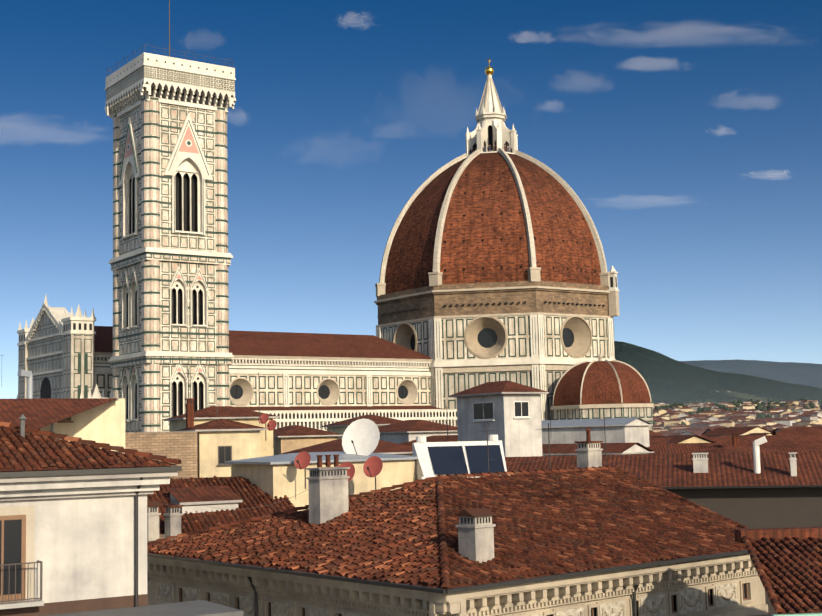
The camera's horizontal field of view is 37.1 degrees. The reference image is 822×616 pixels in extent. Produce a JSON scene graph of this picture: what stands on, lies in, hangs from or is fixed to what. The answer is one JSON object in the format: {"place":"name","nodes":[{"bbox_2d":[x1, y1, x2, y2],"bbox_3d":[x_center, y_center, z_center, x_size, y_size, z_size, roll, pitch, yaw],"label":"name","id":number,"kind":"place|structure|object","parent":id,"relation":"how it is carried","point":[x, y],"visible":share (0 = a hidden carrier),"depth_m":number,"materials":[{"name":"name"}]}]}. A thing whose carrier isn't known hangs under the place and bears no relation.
{"place":"outdoors","nodes":[
{"label":"outdoors","id":0,"kind":"place"},
{"bbox_2d":[1,111,108,145],"bbox_3d":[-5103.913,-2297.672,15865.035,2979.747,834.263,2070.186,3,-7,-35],"label":"cloud","id":1,"kind":"structure","parent":0,"point":[43,132],"depth_m":15872.36,"materials":[{"name":"white"}]},
{"bbox_2d":[119,103,216,431],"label":"wall panels","id":2,"kind":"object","parent":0,"point":[188,338],"visible":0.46,"depth_m":206.27,"materials":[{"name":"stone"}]},
{"bbox_2d":[119,113,212,384],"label":"window gables","id":3,"kind":"object","parent":2,"relation":"attached to","point":[195,158],"visible":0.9,"depth_m":206.66,"materials":[{"name":"white stone"}]},
{"bbox_2d":[5,295,456,430],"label":"cathedral nave","id":4,"kind":"structure","parent":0,"point":[63,352],"depth_m":243.97,"materials":[{"name":"white stone"}]},
{"bbox_2d":[374,265,619,419],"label":"dome drum","id":5,"kind":"object","parent":4,"relation":"on","point":[533,300],"visible":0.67,"depth_m":268.02,"materials":[{"name":"white stone"}]},
{"bbox_2d":[385,152,600,293],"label":"dome roof","id":6,"kind":"structure","parent":5,"relation":"on","point":[484,238],"depth_m":276.74,"materials":[{"name":"red tile"}]},
{"bbox_2d":[375,148,608,296],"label":"dome ribs","id":7,"kind":"object","parent":6,"relation":"on","point":[436,274],"visible":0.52,"depth_m":281.30,"materials":[{"name":"white stone"}]},
{"bbox_2d":[465,75,517,156],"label":"lantern","id":8,"kind":"object","parent":7,"relation":"on","point":[490,106],"depth_m":296.74,"materials":[{"name":"white stone"}]},
{"bbox_2d":[485,58,493,74],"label":"ball and cross","id":9,"kind":"object","parent":8,"relation":"on","point":[489,69],"visible":0.94,"depth_m":299.97,"materials":[{"name":"gold metal"}]},
{"bbox_2d":[381,315,608,360],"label":"dome drum","id":10,"kind":"object","parent":5,"relation":"attached to","point":[485,336],"visible":0.46,"depth_m":268.69,"materials":[{"name":"white stone"}]},
{"bbox_2d":[551,354,653,430],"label":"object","id":11,"kind":"object","parent":5,"relation":"attached to","point":[643,411],"visible":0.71,"depth_m":255.35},
{"bbox_2d":[553,361,650,405],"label":"small dome","id":12,"kind":"structure","parent":11,"relation":"on","point":[600,384],"depth_m":256.82,"materials":[{"name":"red tile"}]},
{"bbox_2d":[94,372,430,406],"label":"nave wall","id":13,"kind":"structure","parent":0,"point":[268,390],"depth_m":253.34,"materials":[{"name":"white stone"}]},
{"bbox_2d":[282,116,398,166],"bbox_3d":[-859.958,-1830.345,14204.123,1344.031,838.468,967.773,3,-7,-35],"label":"cloud","id":14,"kind":"structure","parent":0,"point":[330,150],"depth_m":14202.71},
{"bbox_2d":[0,369,821,614],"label":"houses","id":15,"kind":"structure","parent":0,"point":[235,465],"depth_m":75.52,"materials":[{"name":"brown tile"}]},
{"bbox_2d":[0,355,775,520],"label":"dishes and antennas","id":16,"kind":"object","parent":15,"relation":"on","point":[362,437],"visible":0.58,"depth_m":61.62,"materials":[{"name":"grey metal"}]},
{"bbox_2d":[0,0,821,398],"label":"sky","id":17,"kind":"structure","parent":0,"point":[739,265],"materials":[{"name":"blue"}]},
{"bbox_2d":[377,72,541,139],"bbox_3d":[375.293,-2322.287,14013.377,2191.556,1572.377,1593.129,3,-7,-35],"label":"cloud","id":18,"kind":"structure","parent":0,"point":[445,107],"depth_m":14012.09,"materials":[{"name":"white"}]},
{"bbox_2d":[514,32,553,42],"bbox_3d":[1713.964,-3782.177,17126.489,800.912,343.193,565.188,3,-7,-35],"label":"cloud","id":19,"kind":"structure","parent":0,"point":[530,37],"depth_m":17125.16,"materials":[{"name":"white"}]},
{"bbox_2d":[552,70,603,90],"bbox_3d":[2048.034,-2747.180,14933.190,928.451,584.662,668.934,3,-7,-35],"label":"cloud","id":20,"kind":"structure","parent":0,"point":[577,80],"depth_m":14932.53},
{"bbox_2d":[589,194,689,208],"bbox_3d":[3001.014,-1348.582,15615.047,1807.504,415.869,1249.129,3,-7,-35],"label":"cloud","id":21,"kind":"structure","parent":0,"point":[642,199],"depth_m":15614.81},
{"bbox_2d":[618,57,691,70],"bbox_3d":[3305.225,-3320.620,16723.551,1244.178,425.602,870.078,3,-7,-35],"label":"cloud","id":22,"kind":"structure","parent":0,"point":[650,65],"depth_m":16723.44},
{"bbox_2d":[551,20,811,47],"bbox_3d":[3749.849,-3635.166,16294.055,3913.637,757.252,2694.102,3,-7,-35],"label":"cloud","id":23,"kind":"structure","parent":0,"point":[683,32],"depth_m":16293.36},
{"bbox_2d":[614,341,821,409],"bbox_3d":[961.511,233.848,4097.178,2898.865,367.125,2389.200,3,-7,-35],"label":"hill","id":24,"kind":"structure","parent":0,"point":[628,353],"depth_m":3759.48,"materials":[{"name":"green plant"}]},
{"bbox_2d":[621,333,821,404],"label":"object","id":25,"kind":"structure","parent":0,"point":[724,381],"depth_m":2515.36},
{"bbox_2d":[711,88,782,108],"bbox_3d":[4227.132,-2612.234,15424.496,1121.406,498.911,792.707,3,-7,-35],"label":"cloud","id":26,"kind":"structure","parent":0,"point":[745,102],"depth_m":15423.64,"materials":[{"name":"white"}]},
{"bbox_2d":[680,359,821,387],"bbox_3d":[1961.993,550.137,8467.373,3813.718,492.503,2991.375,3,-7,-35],"label":"hill ridge","id":27,"kind":"structure","parent":0,"point":[795,371],"depth_m":8535.13,"materials":[{"name":"grey"}]},
{"bbox_2d":[741,170,788,178],"bbox_3d":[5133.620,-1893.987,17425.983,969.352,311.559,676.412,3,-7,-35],"label":"cloud","id":28,"kind":"structure","parent":0,"point":[769,174],"depth_m":17425.95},
{"label":"ground","id":29,"kind":"structure","parent":0,"visible":0},
{"bbox_2d":[0,414,243,615],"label":"white house","id":30,"kind":"structure","parent":29,"relation":"on","point":[73,526],"depth_m":34.01,"materials":[{"name":"paint"}]},
{"bbox_2d":[105,52,235,431],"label":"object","id":31,"kind":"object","parent":29,"relation":"on","point":[149,83],"visible":0.58,"depth_m":206.37,"materials":[{"name":"white stone"}]},
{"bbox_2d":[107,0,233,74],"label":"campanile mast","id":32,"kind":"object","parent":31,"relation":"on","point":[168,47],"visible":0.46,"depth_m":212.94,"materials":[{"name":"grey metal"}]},
{"bbox_2d":[147,553,767,615],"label":"palazzo walls","id":33,"kind":"structure","parent":29,"relation":"on","point":[731,585],"depth_m":42.07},
{"bbox_2d":[147,466,748,593],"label":"palazzo roof tiles","id":34,"kind":"object","parent":33,"relation":"on","point":[567,523],"visible":0.94,"depth_m":44.68,"materials":[{"name":"red tile"}]},
{"bbox_2d":[147,427,602,580],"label":"chimneys","id":35,"kind":"object","parent":34,"relation":"on","point":[328,491],"visible":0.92,"depth_m":46.96,"materials":[{"name":"white paint"}]},
{"bbox_2d":[649,400,821,443],"bbox_3d":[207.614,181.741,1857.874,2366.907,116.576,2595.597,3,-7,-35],"label":"city houses","id":36,"kind":"structure","parent":29,"relation":"on","point":[788,415],"depth_m":973.09,"materials":[{"name":"white paint"}]},
{"bbox_2d":[651,398,821,424],"bbox_3d":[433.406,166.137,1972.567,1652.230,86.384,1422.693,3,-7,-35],"label":"tree clumps","id":37,"kind":"object","parent":36,"relation":"on","point":[761,408],"depth_m":1898.88,"materials":[{"name":"green plant"}]},
{"bbox_2d":[655,385,820,435],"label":"trees","id":38,"kind":"object","parent":29,"relation":"on","point":[718,412],"depth_m":422.02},
{"bbox_2d":[734,527,821,615],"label":"roof","id":39,"kind":"structure","parent":29,"relation":"on","point":[787,563],"depth_m":36.41,"materials":[{"name":"tile"}]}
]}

